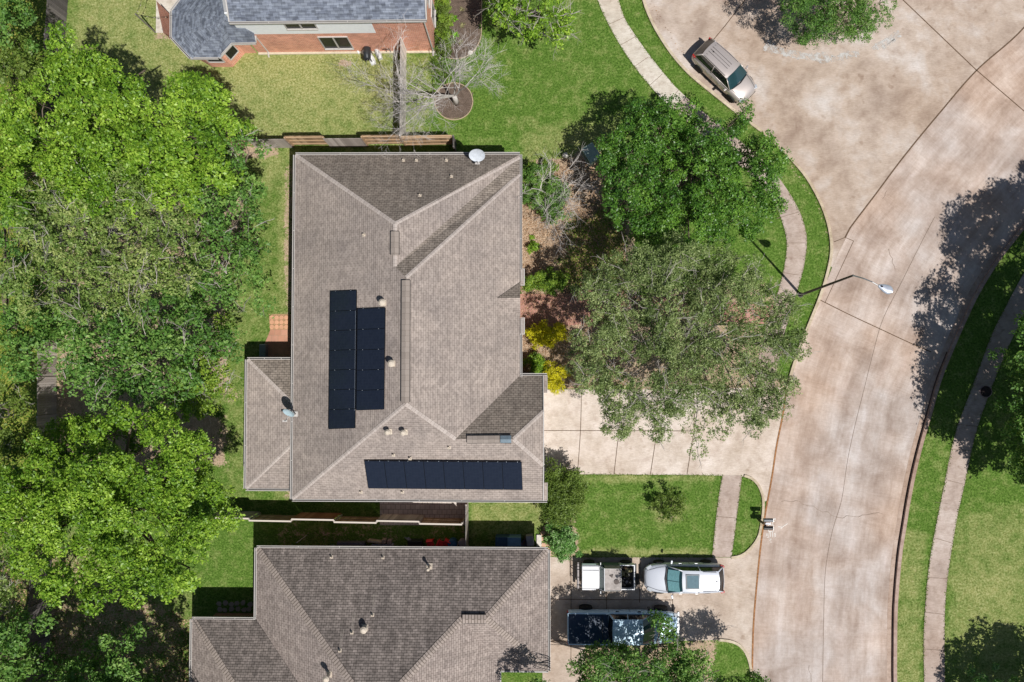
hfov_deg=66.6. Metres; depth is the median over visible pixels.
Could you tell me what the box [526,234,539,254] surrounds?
plant
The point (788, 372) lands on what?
grass fringe
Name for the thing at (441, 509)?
side walk
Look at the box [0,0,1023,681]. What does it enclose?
lawn
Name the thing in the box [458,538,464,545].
grey bucket
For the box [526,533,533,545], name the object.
grey bin
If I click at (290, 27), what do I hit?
window
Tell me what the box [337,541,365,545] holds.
storage chest
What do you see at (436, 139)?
wooden fence
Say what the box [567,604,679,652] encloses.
pickup truck
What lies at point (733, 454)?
driveway
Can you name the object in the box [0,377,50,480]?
tree
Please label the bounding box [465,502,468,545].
wooden fence
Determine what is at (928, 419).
kerb
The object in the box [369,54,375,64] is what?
covered bundle
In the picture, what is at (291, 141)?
wooden fence
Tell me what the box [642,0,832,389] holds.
kerb
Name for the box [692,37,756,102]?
parked car
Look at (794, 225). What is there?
sidewalk
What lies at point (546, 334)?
shrub
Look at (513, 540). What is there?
blue lid box
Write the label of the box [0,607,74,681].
tree
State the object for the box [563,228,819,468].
tree
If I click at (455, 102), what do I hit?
bare tree
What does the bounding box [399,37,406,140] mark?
wooden fence
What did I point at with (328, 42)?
window
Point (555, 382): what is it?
shrub
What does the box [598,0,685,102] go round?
pale sidewalk
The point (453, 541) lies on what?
blue drum
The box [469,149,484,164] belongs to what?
satellite dish
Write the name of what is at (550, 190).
shrub
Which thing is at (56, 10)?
wooden fence
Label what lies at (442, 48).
shrub
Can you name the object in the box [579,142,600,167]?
utility box
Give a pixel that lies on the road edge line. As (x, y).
(762, 537)
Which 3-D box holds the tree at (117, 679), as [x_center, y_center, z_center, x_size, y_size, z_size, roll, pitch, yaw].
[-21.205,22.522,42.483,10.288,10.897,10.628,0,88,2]
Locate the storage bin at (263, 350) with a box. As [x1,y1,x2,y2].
[259,344,267,356]
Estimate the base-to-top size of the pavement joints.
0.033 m
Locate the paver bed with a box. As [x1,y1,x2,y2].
[269,314,291,328]
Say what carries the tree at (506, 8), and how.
on the lawn
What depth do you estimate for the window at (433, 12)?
47.64 m
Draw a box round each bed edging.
[435,82,472,119]
[441,0,481,58]
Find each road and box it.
[645,0,1023,266]
[753,29,1023,681]
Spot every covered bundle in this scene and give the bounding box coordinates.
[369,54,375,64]
[374,49,382,59]
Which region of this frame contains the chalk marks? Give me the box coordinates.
[766,518,787,539]
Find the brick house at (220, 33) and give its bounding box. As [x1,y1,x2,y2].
[156,0,435,66]
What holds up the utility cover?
on the sidewalk at (934, 624)
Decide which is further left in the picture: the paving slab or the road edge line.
the paving slab
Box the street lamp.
[798,275,892,297]
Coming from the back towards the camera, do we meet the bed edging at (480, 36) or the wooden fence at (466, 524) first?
the bed edging at (480, 36)
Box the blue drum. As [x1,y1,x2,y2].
[448,537,457,545]
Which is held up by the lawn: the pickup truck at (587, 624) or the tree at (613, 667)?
the tree at (613, 667)
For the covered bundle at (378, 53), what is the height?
0.432 m
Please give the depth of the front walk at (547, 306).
47.99 m
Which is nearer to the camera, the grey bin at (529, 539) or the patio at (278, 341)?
the grey bin at (529, 539)
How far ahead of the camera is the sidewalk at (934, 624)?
47.01 m
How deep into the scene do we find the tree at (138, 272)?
40.05 m
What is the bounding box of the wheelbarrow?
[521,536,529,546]
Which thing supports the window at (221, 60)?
in the brick house at (220, 33)
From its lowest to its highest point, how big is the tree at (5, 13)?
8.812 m
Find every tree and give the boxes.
[0,0,39,52]
[0,19,60,116]
[0,20,258,232]
[0,148,64,383]
[0,153,213,325]
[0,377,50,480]
[0,397,245,617]
[0,529,48,615]
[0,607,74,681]
[29,286,246,415]
[55,621,153,681]
[88,672,125,681]
[136,310,238,424]
[168,117,279,322]
[332,14,510,158]
[474,0,581,57]
[528,609,770,681]
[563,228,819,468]
[594,92,794,258]
[649,485,688,523]
[777,0,897,49]
[965,662,1018,681]
[987,310,1023,489]
[1012,404,1023,424]
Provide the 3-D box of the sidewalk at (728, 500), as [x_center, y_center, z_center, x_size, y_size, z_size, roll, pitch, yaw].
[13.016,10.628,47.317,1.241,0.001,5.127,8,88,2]
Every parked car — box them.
[644,559,724,598]
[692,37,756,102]
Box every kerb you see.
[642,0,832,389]
[718,638,752,675]
[731,475,764,558]
[892,223,1023,681]
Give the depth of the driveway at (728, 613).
47.25 m
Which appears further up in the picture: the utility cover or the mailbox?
the utility cover
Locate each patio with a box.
[156,0,176,32]
[265,329,290,356]
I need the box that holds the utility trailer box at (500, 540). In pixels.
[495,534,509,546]
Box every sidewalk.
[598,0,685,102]
[627,56,806,387]
[712,476,741,556]
[924,274,1023,681]
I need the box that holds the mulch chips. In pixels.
[521,159,624,388]
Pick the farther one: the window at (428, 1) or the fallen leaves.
the fallen leaves
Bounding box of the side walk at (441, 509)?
[380,502,465,524]
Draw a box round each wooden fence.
[26,559,52,681]
[36,338,56,445]
[37,0,67,140]
[213,511,464,524]
[219,135,404,147]
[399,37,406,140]
[400,135,452,145]
[452,135,456,151]
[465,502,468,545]
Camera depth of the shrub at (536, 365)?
47.15 m
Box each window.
[206,58,224,62]
[225,45,238,60]
[283,24,317,30]
[317,36,353,49]
[427,0,430,8]
[431,0,435,27]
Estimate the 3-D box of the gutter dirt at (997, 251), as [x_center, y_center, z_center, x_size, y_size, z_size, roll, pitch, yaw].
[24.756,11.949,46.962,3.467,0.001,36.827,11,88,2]
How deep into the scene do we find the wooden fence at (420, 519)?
46.74 m
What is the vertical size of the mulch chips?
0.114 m
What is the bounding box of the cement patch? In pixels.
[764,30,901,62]
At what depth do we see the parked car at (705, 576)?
46.12 m
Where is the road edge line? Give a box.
[752,399,784,669]
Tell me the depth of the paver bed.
48.45 m
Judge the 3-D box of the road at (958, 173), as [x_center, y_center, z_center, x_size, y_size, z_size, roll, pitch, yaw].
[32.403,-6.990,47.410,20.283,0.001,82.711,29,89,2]
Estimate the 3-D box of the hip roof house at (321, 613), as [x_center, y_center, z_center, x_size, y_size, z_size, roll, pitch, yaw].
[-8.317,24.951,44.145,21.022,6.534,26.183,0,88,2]
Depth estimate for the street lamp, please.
39.71 m
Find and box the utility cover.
[980,385,991,397]
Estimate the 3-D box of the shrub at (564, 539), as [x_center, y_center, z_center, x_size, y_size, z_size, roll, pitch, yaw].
[2.998,11.896,46.757,2.053,1.808,2.955,-29,88,0]
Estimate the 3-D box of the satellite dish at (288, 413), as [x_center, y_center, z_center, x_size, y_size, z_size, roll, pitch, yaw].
[-12.665,4.221,44.507,0.667,1.270,0.749,0,88,2]
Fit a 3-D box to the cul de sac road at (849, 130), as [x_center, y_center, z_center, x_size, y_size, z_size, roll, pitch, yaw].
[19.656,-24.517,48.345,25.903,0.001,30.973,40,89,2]
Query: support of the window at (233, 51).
in the brick house at (220, 33)
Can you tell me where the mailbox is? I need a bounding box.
[759,518,773,529]
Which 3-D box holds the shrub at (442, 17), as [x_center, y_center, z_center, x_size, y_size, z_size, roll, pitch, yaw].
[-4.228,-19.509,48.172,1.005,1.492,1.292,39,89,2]
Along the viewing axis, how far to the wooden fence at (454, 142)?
47.19 m
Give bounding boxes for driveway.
[543,536,760,681]
[544,387,784,500]
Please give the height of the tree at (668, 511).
1.652 m
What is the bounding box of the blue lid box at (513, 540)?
[507,534,520,546]
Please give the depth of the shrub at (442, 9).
47.84 m
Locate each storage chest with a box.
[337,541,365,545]
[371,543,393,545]
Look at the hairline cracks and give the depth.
47.24 m
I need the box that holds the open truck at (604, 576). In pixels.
[576,559,639,593]
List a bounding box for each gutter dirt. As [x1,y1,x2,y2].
[887,245,1002,681]
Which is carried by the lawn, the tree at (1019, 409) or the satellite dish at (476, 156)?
the tree at (1019, 409)
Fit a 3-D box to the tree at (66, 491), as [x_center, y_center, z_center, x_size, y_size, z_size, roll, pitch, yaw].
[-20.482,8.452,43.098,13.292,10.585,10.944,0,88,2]
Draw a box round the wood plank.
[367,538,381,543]
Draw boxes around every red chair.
[426,538,434,545]
[436,539,443,545]
[444,537,450,545]
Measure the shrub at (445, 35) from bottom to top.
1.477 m
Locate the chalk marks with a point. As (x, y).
(773, 530)
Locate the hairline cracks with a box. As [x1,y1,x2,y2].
[608,17,976,681]
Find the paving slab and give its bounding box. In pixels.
[537,534,540,546]
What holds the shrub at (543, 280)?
on the lawn
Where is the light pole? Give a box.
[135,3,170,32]
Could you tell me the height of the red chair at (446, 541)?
0.896 m
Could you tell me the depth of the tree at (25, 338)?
41.42 m
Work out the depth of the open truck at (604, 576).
46.39 m
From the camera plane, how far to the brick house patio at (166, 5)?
49.31 m
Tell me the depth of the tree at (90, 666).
41.20 m
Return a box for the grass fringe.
[578,0,1008,679]
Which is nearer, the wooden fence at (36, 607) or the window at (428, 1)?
the window at (428, 1)
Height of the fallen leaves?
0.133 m
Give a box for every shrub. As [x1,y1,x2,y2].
[433,37,456,57]
[434,0,451,11]
[434,21,454,39]
[434,29,452,47]
[435,13,453,31]
[436,5,454,24]
[517,148,601,261]
[522,158,558,183]
[522,162,570,225]
[522,266,570,296]
[522,351,548,372]
[525,319,573,349]
[538,456,593,528]
[543,361,571,394]
[543,520,583,562]
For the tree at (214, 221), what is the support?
on the lawn
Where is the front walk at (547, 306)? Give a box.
[520,289,772,326]
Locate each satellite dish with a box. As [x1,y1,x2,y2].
[282,409,297,421]
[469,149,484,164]
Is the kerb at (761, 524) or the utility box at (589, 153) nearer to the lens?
the kerb at (761, 524)
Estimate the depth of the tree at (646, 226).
43.19 m
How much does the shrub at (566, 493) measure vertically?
3.186 m
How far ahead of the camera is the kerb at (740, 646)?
46.97 m
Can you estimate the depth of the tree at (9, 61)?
43.16 m
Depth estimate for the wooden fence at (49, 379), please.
47.68 m
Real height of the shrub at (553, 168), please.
1.536 m
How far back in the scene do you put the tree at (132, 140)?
39.28 m
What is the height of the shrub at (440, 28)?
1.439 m
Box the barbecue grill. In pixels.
[362,46,372,62]
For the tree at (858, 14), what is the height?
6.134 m
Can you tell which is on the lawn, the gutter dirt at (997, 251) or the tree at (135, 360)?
the tree at (135, 360)
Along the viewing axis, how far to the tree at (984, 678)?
45.97 m
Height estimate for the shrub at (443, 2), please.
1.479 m
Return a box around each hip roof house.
[189,545,549,681]
[243,152,547,502]
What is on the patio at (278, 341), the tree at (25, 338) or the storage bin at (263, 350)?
the storage bin at (263, 350)
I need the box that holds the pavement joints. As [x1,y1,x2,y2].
[544,0,1023,611]
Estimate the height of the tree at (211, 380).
7.381 m
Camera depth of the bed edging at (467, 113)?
48.58 m
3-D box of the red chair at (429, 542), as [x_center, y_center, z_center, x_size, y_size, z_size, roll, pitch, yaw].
[-4.974,12.233,47.321,0.420,0.896,0.457,-6,88,1]
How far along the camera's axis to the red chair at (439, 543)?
47.30 m
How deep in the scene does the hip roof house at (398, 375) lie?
43.92 m
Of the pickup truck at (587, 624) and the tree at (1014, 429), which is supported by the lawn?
the tree at (1014, 429)
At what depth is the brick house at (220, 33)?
45.78 m
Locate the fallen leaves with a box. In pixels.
[0,550,189,681]
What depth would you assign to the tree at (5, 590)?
43.19 m
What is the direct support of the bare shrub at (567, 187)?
on the lawn

